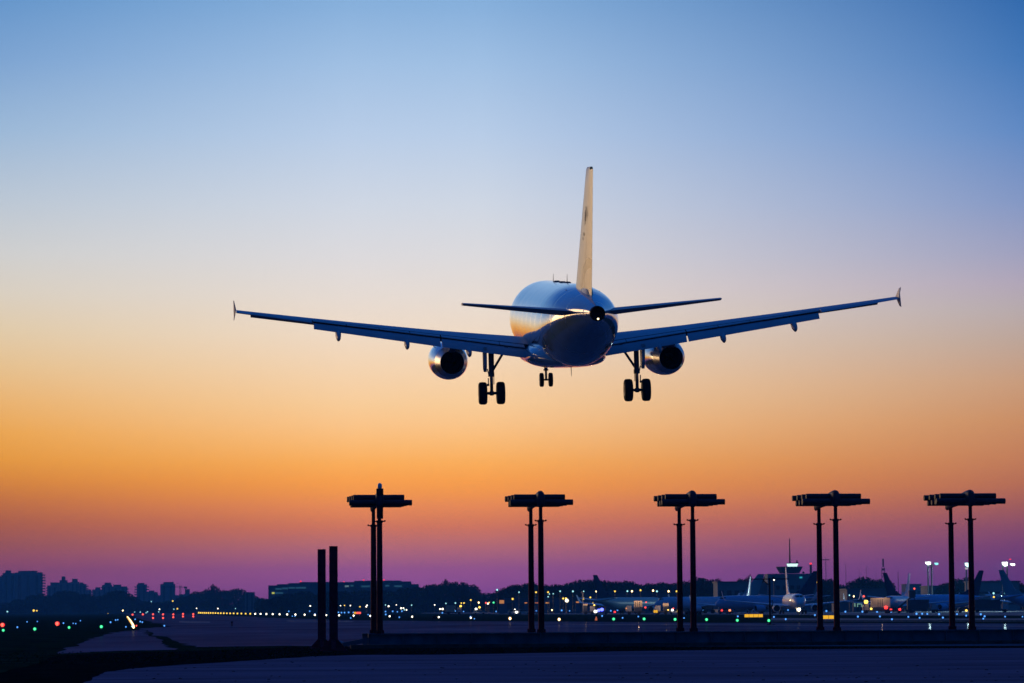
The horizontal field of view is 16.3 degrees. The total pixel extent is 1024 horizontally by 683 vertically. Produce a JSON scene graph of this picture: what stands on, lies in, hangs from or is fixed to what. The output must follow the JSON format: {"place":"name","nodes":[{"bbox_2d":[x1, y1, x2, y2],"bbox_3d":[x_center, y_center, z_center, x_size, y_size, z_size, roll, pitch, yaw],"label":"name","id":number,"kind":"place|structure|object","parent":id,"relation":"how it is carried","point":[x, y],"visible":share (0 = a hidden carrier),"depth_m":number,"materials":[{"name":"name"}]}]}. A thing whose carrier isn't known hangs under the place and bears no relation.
{"place":"outdoors","nodes":[
{"label":"outdoors","id":0,"kind":"place"},
{"bbox_2d":[1,570,17,602],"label":"apartment block","id":1,"kind":"structure","parent":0,"point":[9,586],"depth_m":4290.43,"materials":[{"name":"concrete"}]},
{"bbox_2d":[16,571,45,599],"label":"apartment block","id":2,"kind":"structure","parent":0,"point":[30,583],"depth_m":4340.57,"materials":[{"name":"concrete"}]},
{"bbox_2d":[46,582,58,597],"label":"apartment block","id":3,"kind":"structure","parent":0,"point":[52,588],"depth_m":4689.24,"materials":[{"name":"concrete"}]},
{"bbox_2d":[58,576,70,592],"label":"apartment block","id":4,"kind":"structure","parent":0,"point":[64,584],"depth_m":4739.39,"materials":[{"name":"concrete"}]},
{"bbox_2d":[70,579,79,592],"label":"apartment block","id":5,"kind":"structure","parent":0,"point":[75,584],"depth_m":4719.43,"materials":[{"name":"concrete"}]},
{"bbox_2d":[101,583,112,595],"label":"apartment block","id":6,"kind":"structure","parent":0,"point":[107,587],"depth_m":4788.96,"materials":[{"name":"concrete"}]},
{"bbox_2d":[134,583,148,601],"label":"apartment block","id":7,"kind":"structure","parent":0,"point":[141,592],"depth_m":4589.22,"materials":[{"name":"concrete"}]},
{"bbox_2d":[147,591,157,602],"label":"apartment block","id":8,"kind":"structure","parent":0,"point":[153,596],"depth_m":4638.51,"materials":[{"name":"concrete"}]},
{"bbox_2d":[160,582,174,601],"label":"apartment block","id":9,"kind":"structure","parent":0,"point":[167,592],"depth_m":4489.26,"materials":[{"name":"concrete"}]},
{"bbox_2d":[245,592,254,612],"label":"apartment block","id":10,"kind":"structure","parent":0,"point":[249,601],"depth_m":2692.96,"materials":[{"name":"concrete"}]},
{"bbox_2d":[268,579,418,598],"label":"long building","id":11,"kind":"structure","parent":0,"point":[293,588],"depth_m":2303.63,"materials":[{"name":"concrete"}]},
{"bbox_2d":[0,612,1023,672],"bbox_3d":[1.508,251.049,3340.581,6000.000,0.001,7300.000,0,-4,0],"label":"ground","id":12,"kind":"structure","parent":0,"point":[48,636],"depth_m":466.83,"materials":[{"name":"asphalt"}]},
{"bbox_2d":[0,602,15,613],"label":"tree","id":13,"kind":"object","parent":12,"relation":"on","point":[9,607],"visible":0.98,"depth_m":2939.54,"materials":[{"name":"green plant"}]},
{"bbox_2d":[23,595,45,613],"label":"tree","id":14,"kind":"object","parent":12,"relation":"on","point":[31,598],"visible":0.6,"depth_m":3012.57,"materials":[{"name":"green plant"}]},
{"bbox_2d":[29,600,63,613],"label":"tree","id":15,"kind":"object","parent":12,"relation":"on","point":[45,606],"visible":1,"depth_m":2950.43,"materials":[{"name":"green plant"}]},
{"bbox_2d":[58,630,175,653],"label":"runway shoulder","id":16,"kind":"object","parent":12,"relation":"on","point":[128,640],"visible":0.94,"depth_m":188.39},
{"bbox_2d":[103,590,133,612],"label":"tree","id":17,"kind":"object","parent":12,"relation":"on","point":[118,599],"visible":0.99,"depth_m":2950.54,"materials":[{"name":"green plant"}]},
{"bbox_2d":[0,606,255,613],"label":"undergrowth","id":18,"kind":"object","parent":12,"relation":"on","point":[127,611],"visible":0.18,"depth_m":3108.14,"materials":[{"name":"green plant"}]},
{"bbox_2d":[124,596,142,612],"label":"tree","id":19,"kind":"object","parent":12,"relation":"on","point":[136,603],"visible":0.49,"depth_m":2990.04,"materials":[{"name":"green plant"}]},
{"bbox_2d":[160,600,183,612],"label":"tree","id":20,"kind":"object","parent":12,"relation":"on","point":[171,605],"visible":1,"depth_m":2940.08,"materials":[{"name":"green plant"}]},
{"bbox_2d":[175,596,195,612],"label":"tree","id":21,"kind":"object","parent":12,"relation":"on","point":[188,602],"visible":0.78,"depth_m":2976.61,"materials":[{"name":"green plant"}]},
{"bbox_2d":[189,591,206,612],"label":"tree","id":22,"kind":"object","parent":12,"relation":"on","point":[197,596],"visible":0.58,"depth_m":3014.06,"materials":[{"name":"green plant"}]},
{"bbox_2d":[196,598,231,612],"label":"tree","id":23,"kind":"object","parent":12,"relation":"on","point":[223,603],"visible":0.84,"depth_m":2940.97,"materials":[{"name":"green plant"}]},
{"bbox_2d":[207,584,221,612],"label":"tree","id":24,"kind":"object","parent":12,"relation":"on","point":[212,592],"visible":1,"depth_m":2911.61,"materials":[{"name":"green plant"}]},
{"bbox_2d":[223,588,246,612],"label":"tree","id":25,"kind":"object","parent":12,"relation":"on","point":[233,596],"visible":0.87,"depth_m":2965.09,"materials":[{"name":"green plant"}]},
{"bbox_2d":[260,598,280,613],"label":"tree","id":26,"kind":"object","parent":12,"relation":"on","point":[270,604],"visible":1,"depth_m":1942.60,"materials":[{"name":"green plant"}]},
{"bbox_2d":[273,596,291,613],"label":"tree","id":27,"kind":"object","parent":12,"relation":"on","point":[285,602],"visible":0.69,"depth_m":1971.37,"materials":[{"name":"green plant"}]},
{"bbox_2d":[280,593,299,612],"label":"tree","id":28,"kind":"object","parent":12,"relation":"on","point":[294,602],"visible":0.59,"depth_m":2001.79,"materials":[{"name":"green plant"}]},
{"bbox_2d":[294,591,317,612],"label":"tree","id":29,"kind":"object","parent":12,"relation":"on","point":[306,598],"visible":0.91,"depth_m":2028.18,"materials":[{"name":"green plant"}]},
{"bbox_2d":[311,549,327,647],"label":"steel column","id":30,"kind":"structure","parent":12,"relation":"on","point":[321,641],"depth_m":159.43,"materials":[{"name":"metal"}]},
{"bbox_2d":[320,546,346,650],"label":"steel column","id":31,"kind":"structure","parent":12,"relation":"on","point":[333,643],"depth_m":148.46,"materials":[{"name":"metal"}]},
{"bbox_2d":[338,590,353,612],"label":"tree","id":32,"kind":"object","parent":12,"relation":"on","point":[345,598],"visible":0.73,"depth_m":1946.85,"materials":[{"name":"green plant"}]},
{"bbox_2d":[350,589,370,612],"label":"tree","id":33,"kind":"object","parent":12,"relation":"on","point":[360,595],"visible":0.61,"depth_m":1975.89,"materials":[{"name":"green plant"}]},
{"bbox_2d":[253,599,490,612],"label":"undergrowth","id":34,"kind":"object","parent":12,"relation":"on","point":[257,607],"visible":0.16,"depth_m":2085.40,"materials":[{"name":"green plant"}]},
{"bbox_2d":[357,599,402,611],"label":"tree","id":35,"kind":"object","parent":12,"relation":"on","point":[387,602],"visible":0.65,"depth_m":1946.04,"materials":[{"name":"green plant"}]},
{"bbox_2d":[383,589,398,612],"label":"tree","id":36,"kind":"object","parent":12,"relation":"on","point":[391,595],"visible":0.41,"depth_m":2005.35,"materials":[{"name":"green plant"}]},
{"bbox_2d":[394,588,416,612],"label":"tree","id":37,"kind":"object","parent":12,"relation":"on","point":[407,594],"visible":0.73,"depth_m":2032.76,"materials":[{"name":"green plant"}]},
{"bbox_2d":[0,646,1023,682],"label":"soil strip","id":38,"kind":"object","parent":12,"relation":"on","point":[77,671],"visible":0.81,"depth_m":135.38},
{"bbox_2d":[0,646,1019,664],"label":"grass","id":39,"kind":"structure","parent":38,"relation":"on","point":[136,660],"depth_m":139.70,"materials":[{"name":"plant"}]},
{"bbox_2d":[124,613,1023,646],"bbox_3d":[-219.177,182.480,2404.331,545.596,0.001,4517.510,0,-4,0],"label":"runway","id":40,"kind":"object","parent":12,"relation":"on","point":[201,630],"visible":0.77,"depth_m":316.04,"materials":[{"name":"asphalt"}]},
{"bbox_2d":[143,605,166,612],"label":"tree","id":41,"kind":"object","parent":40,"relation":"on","point":[155,608],"visible":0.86,"depth_m":3022.69,"materials":[{"name":"green plant"}]},
{"bbox_2d":[342,629,1023,646],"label":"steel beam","id":42,"kind":"structure","parent":40,"relation":"on","point":[681,636],"depth_m":161.39,"materials":[{"name":"metal"}]},
{"bbox_2d":[347,483,411,633],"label":"localizer antenna","id":43,"kind":"object","parent":42,"relation":"on","point":[379,500],"visible":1,"depth_m":160.36,"materials":[{"name":"red paint"}]},
{"bbox_2d":[505,491,572,632],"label":"localizer antenna","id":44,"kind":"object","parent":42,"relation":"on","point":[539,499],"visible":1,"depth_m":161.23,"materials":[{"name":"red paint"}]},
{"bbox_2d":[653,490,724,631],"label":"localizer antenna","id":45,"kind":"object","parent":42,"relation":"on","point":[692,499],"visible":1,"depth_m":161.96,"materials":[{"name":"red paint"}]},
{"bbox_2d":[792,490,869,630],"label":"localizer antenna","id":46,"kind":"object","parent":42,"relation":"on","point":[835,499],"visible":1,"depth_m":162.72,"materials":[{"name":"red paint"}]},
{"bbox_2d":[923,490,1005,629],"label":"localizer antenna","id":47,"kind":"object","parent":42,"relation":"on","point":[968,498],"visible":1,"depth_m":163.38,"materials":[{"name":"red paint"}]},
{"bbox_2d":[613,624,898,625],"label":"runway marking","id":48,"kind":"object","parent":40,"relation":"on","point":[829,625],"depth_m":329.91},
{"bbox_2d":[751,577,788,624],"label":"utility pole","id":49,"kind":"object","parent":40,"relation":"on","point":[770,608],"visible":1,"depth_m":350.95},
{"bbox_2d":[625,601,646,614],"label":"box truck","id":50,"kind":"object","parent":12,"relation":"on","point":[638,606],"visible":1,"depth_m":956.23,"materials":[{"name":"white metal"}]},
{"bbox_2d":[350,640,1023,648],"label":"kerb","id":51,"kind":"structure","parent":12,"relation":"on","point":[690,644],"depth_m":159.12,"materials":[{"name":"concrete"}]},
{"bbox_2d":[426,610,1023,615],"bbox_3d":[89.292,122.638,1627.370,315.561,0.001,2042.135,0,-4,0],"label":"apron","id":52,"kind":"object","parent":12,"relation":"on","point":[985,613],"visible":0.44,"depth_m":972.80,"materials":[{"name":"asphalt"}]},
{"bbox_2d":[403,598,441,612],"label":"tree","id":53,"kind":"object","parent":52,"relation":"on","point":[413,603],"visible":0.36,"depth_m":1977.18,"materials":[{"name":"green plant"}]},
{"bbox_2d":[418,584,442,612],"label":"tree","id":54,"kind":"object","parent":52,"relation":"on","point":[429,594],"visible":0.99,"depth_m":1951.90,"materials":[{"name":"green plant"}]},
{"bbox_2d":[440,579,454,606],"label":"tree","id":55,"kind":"object","parent":52,"relation":"on","point":[445,591],"visible":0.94,"depth_m":1934.69,"materials":[{"name":"green plant"}]},
{"bbox_2d":[444,605,461,614],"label":"box truck","id":56,"kind":"object","parent":52,"relation":"on","point":[450,609],"visible":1,"depth_m":1115.77,"materials":[{"name":"blue metal"}]},
{"bbox_2d":[443,590,476,609],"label":"tree","id":57,"kind":"object","parent":52,"relation":"on","point":[466,596],"visible":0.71,"depth_m":1956.83,"materials":[{"name":"green plant"}]},
{"bbox_2d":[468,584,481,611],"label":"tree","id":58,"kind":"object","parent":52,"relation":"on","point":[474,589],"visible":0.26,"depth_m":2068.95,"materials":[{"name":"green plant"}]},
{"bbox_2d":[474,593,489,611],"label":"tree","id":59,"kind":"object","parent":52,"relation":"on","point":[482,598],"visible":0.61,"depth_m":1985.40,"materials":[{"name":"green plant"}]},
{"bbox_2d":[490,587,516,609],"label":"tree","id":60,"kind":"object","parent":52,"relation":"on","point":[502,593],"visible":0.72,"depth_m":1666.20,"materials":[{"name":"green plant"}]},
{"bbox_2d":[507,584,525,595],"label":"tree","id":61,"kind":"object","parent":52,"relation":"on","point":[516,588],"visible":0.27,"depth_m":1695.61,"materials":[{"name":"green plant"}]},
{"bbox_2d":[534,584,554,597],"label":"tree","id":62,"kind":"object","parent":52,"relation":"on","point":[549,589],"visible":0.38,"depth_m":1613.93,"materials":[{"name":"green plant"}]},
{"bbox_2d":[548,584,569,597],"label":"tree","id":63,"kind":"object","parent":52,"relation":"on","point":[564,592],"visible":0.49,"depth_m":1642.95,"materials":[{"name":"green plant"}]},
{"bbox_2d":[563,583,581,597],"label":"tree","id":64,"kind":"object","parent":52,"relation":"on","point":[570,587],"visible":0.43,"depth_m":1672.38,"materials":[{"name":"green plant"}]},
{"bbox_2d":[570,579,595,596],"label":"tree","id":65,"kind":"object","parent":52,"relation":"on","point":[584,585],"visible":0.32,"depth_m":1700.57,"materials":[{"name":"green plant"}]},
{"bbox_2d":[595,580,616,590],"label":"tree","id":66,"kind":"object","parent":52,"relation":"on","point":[608,586],"visible":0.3,"depth_m":1619.31,"materials":[{"name":"green plant"}]},
{"bbox_2d":[611,581,628,590],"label":"tree","id":67,"kind":"object","parent":52,"relation":"on","point":[620,586],"visible":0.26,"depth_m":1647.87,"materials":[{"name":"green plant"}]},
{"bbox_2d":[576,575,669,613],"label":"parked airliner","id":68,"kind":"object","parent":52,"relation":"on","point":[608,600],"visible":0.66,"depth_m":1120.79,"materials":[{"name":"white metal"}]},
{"bbox_2d":[621,580,640,590],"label":"tree","id":69,"kind":"object","parent":52,"relation":"on","point":[632,586],"visible":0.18,"depth_m":1676.94,"materials":[{"name":"green plant"}]},
{"bbox_2d":[641,583,659,590],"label":"tree","id":70,"kind":"object","parent":52,"relation":"on","point":[649,587],"visible":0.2,"depth_m":1595.31,"materials":[{"name":"green plant"}]},
{"bbox_2d":[655,582,672,590],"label":"tree","id":71,"kind":"object","parent":52,"relation":"on","point":[662,586],"visible":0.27,"depth_m":1624.83,"materials":[{"name":"green plant"}]},
{"bbox_2d":[655,603,673,613],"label":"box truck","id":72,"kind":"object","parent":52,"relation":"on","point":[665,608],"visible":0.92,"depth_m":961.22,"materials":[{"name":"white metal"}]},
{"bbox_2d":[683,581,697,596],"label":"tree","id":73,"kind":"object","parent":52,"relation":"on","point":[686,589],"visible":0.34,"depth_m":1454.20,"materials":[{"name":"green plant"}]},
{"bbox_2d":[688,577,712,610],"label":"tree","id":74,"kind":"object","parent":52,"relation":"on","point":[703,587],"visible":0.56,"depth_m":1483.88,"materials":[{"name":"green plant"}]},
{"bbox_2d":[654,574,763,612],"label":"parked airliner","id":75,"kind":"object","parent":52,"relation":"on","point":[754,589],"visible":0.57,"depth_m":1106.05,"materials":[{"name":"white metal"}]},
{"bbox_2d":[689,577,752,612],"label":"parked airliner","id":76,"kind":"object","parent":52,"relation":"on","point":[748,594],"visible":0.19,"depth_m":1092.68,"materials":[{"name":"white metal"}]},
{"bbox_2d":[716,571,830,613],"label":"parked airliner","id":77,"kind":"object","parent":52,"relation":"on","point":[808,587],"visible":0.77,"depth_m":1018.33,"materials":[{"name":"white metal"}]},
{"bbox_2d":[721,567,860,613],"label":"parked airliner","id":78,"kind":"object","parent":52,"relation":"on","point":[794,601],"visible":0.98,"depth_m":903.63,"materials":[{"name":"white metal"}]},
{"bbox_2d":[823,578,839,610],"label":"tree","id":79,"kind":"object","parent":52,"relation":"on","point":[830,581],"visible":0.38,"depth_m":1513.11,"materials":[{"name":"green plant"}]},
{"bbox_2d":[845,580,862,588],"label":"tree","id":80,"kind":"object","parent":52,"relation":"on","point":[853,584],"visible":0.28,"depth_m":1466.20,"materials":[{"name":"green plant"}]},
{"bbox_2d":[854,576,878,587],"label":"tree","id":81,"kind":"object","parent":52,"relation":"on","point":[866,583],"visible":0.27,"depth_m":1496.26,"materials":[{"name":"green plant"}]},
{"bbox_2d":[862,598,892,612],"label":"box truck","id":82,"kind":"object","parent":52,"relation":"on","point":[880,604],"visible":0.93,"depth_m":921.32,"materials":[{"name":"white metal"}]},
{"bbox_2d":[843,573,958,612],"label":"parked airliner","id":83,"kind":"object","parent":52,"relation":"on","point":[896,601],"visible":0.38,"depth_m":995.41,"materials":[{"name":"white metal"}]},
{"bbox_2d":[897,591,915,612],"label":"boarding stairs","id":84,"kind":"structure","parent":52,"relation":"on","point":[911,594],"depth_m":981.75,"materials":[{"name":"metal"}]},
{"bbox_2d":[861,573,959,611],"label":"parked airliner","id":85,"kind":"object","parent":52,"relation":"on","point":[890,590],"visible":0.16,"depth_m":1100.42,"materials":[{"name":"blue metal"}]},
{"bbox_2d":[904,599,936,612],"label":"box truck","id":86,"kind":"object","parent":52,"relation":"on","point":[917,604],"visible":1,"depth_m":971.17,"materials":[{"name":"blue metal"}]},
{"bbox_2d":[925,562,937,611],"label":"floodlight mast","id":87,"kind":"object","parent":52,"relation":"on","point":[929,564],"visible":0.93,"depth_m":1177.13,"materials":[{"name":"grey"}]},
{"bbox_2d":[934,582,955,610],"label":"tree","id":88,"kind":"object","parent":52,"relation":"on","point":[944,590],"visible":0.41,"depth_m":1479.69,"materials":[{"name":"green plant"}]},
{"bbox_2d":[901,570,1001,612],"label":"parked airliner","id":89,"kind":"object","parent":52,"relation":"on","point":[962,600],"visible":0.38,"depth_m":1031.57,"materials":[{"name":"white metal"}]},
{"bbox_2d":[948,578,964,609],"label":"tree","id":90,"kind":"object","parent":52,"relation":"on","point":[960,588],"visible":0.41,"depth_m":1509.92,"materials":[{"name":"green plant"}]},
{"bbox_2d":[975,600,1007,612],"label":"box truck","id":91,"kind":"object","parent":52,"relation":"on","point":[987,604],"visible":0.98,"depth_m":956.22,"materials":[{"name":"blue metal"}]},
{"bbox_2d":[986,570,1023,606],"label":"parked airliner","id":92,"kind":"object","parent":52,"relation":"on","point":[1014,595],"visible":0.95,"depth_m":1035.42,"materials":[{"name":"blue metal"}]},
{"bbox_2d":[1002,559,1014,610],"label":"floodlight mast","id":93,"kind":"object","parent":52,"relation":"on","point":[1006,564],"visible":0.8,"depth_m":1176.81,"materials":[{"name":"grey"}]},
{"bbox_2d":[771,621,929,621],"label":"taxiway line","id":94,"kind":"object","parent":12,"relation":"on","point":[852,621],"visible":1,"depth_m":418.18,"materials":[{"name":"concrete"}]},
{"bbox_2d":[768,618,1023,619],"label":"taxiway","id":95,"kind":"structure","parent":12,"relation":"on","point":[899,619],"depth_m":494.56,"materials":[{"name":"asphalt"}]},
{"bbox_2d":[0,0,1023,599],"label":"sky","id":96,"kind":"structure","parent":0,"point":[165,165],"materials":[{"name":"blue"}]},
{"bbox_2d":[503,598,581,612],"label":"terminal building","id":97,"kind":"structure","parent":0,"point":[518,604],"depth_m":1376.21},
{"bbox_2d":[84,648,1023,682],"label":"service road","id":98,"kind":"structure","parent":0,"point":[1003,665],"depth_m":101.17,"materials":[{"name":"asphalt"}]},
{"bbox_2d":[132,661,996,682],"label":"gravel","id":99,"kind":"structure","parent":98,"relation":"on","point":[572,663],"depth_m":92.62,"materials":[{"name":"gravel"}]},
{"bbox_2d":[233,167,900,404],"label":"airliner","id":100,"kind":"object","parent":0,"point":[559,324],"visible":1,"depth_m":184.68,"materials":[{"name":"paint"}]},
{"bbox_2d":[581,591,675,612],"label":"terminal building","id":101,"kind":"structure","parent":0,"point":[592,594],"depth_m":1326.64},
{"bbox_2d":[712,581,748,611],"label":"terminal building","id":102,"kind":"structure","parent":0,"point":[729,588],"depth_m":1396.70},
{"bbox_2d":[758,539,816,611],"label":"control tower","id":103,"kind":"structure","parent":0,"point":[796,582],"depth_m":1287.14,"materials":[{"name":"grey"}]},
{"bbox_2d":[823,579,829,605],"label":"tree","id":104,"kind":"object","parent":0,"point":[825,589],"visible":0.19,"depth_m":1483.93,"materials":[{"name":"green plant"}]},
{"bbox_2d":[832,601,870,611],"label":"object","id":105,"kind":"structure","parent":0,"point":[844,606],"depth_m":1196.66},
{"bbox_2d":[839,588,886,611],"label":"terminal building","id":106,"kind":"structure","parent":0,"point":[877,592],"depth_m":1296.73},
{"bbox_2d":[901,584,920,594],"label":"terminal building","id":107,"kind":"structure","parent":0,"point":[917,587],"depth_m":2593.87,"materials":[{"name":"concrete"}]},
{"bbox_2d":[920,586,948,609],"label":"terminal building","id":108,"kind":"structure","parent":0,"point":[923,590],"depth_m":1505.48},
{"bbox_2d":[964,581,1020,610],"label":"terminal building","id":109,"kind":"structure","parent":0,"point":[991,587],"depth_m":1326.71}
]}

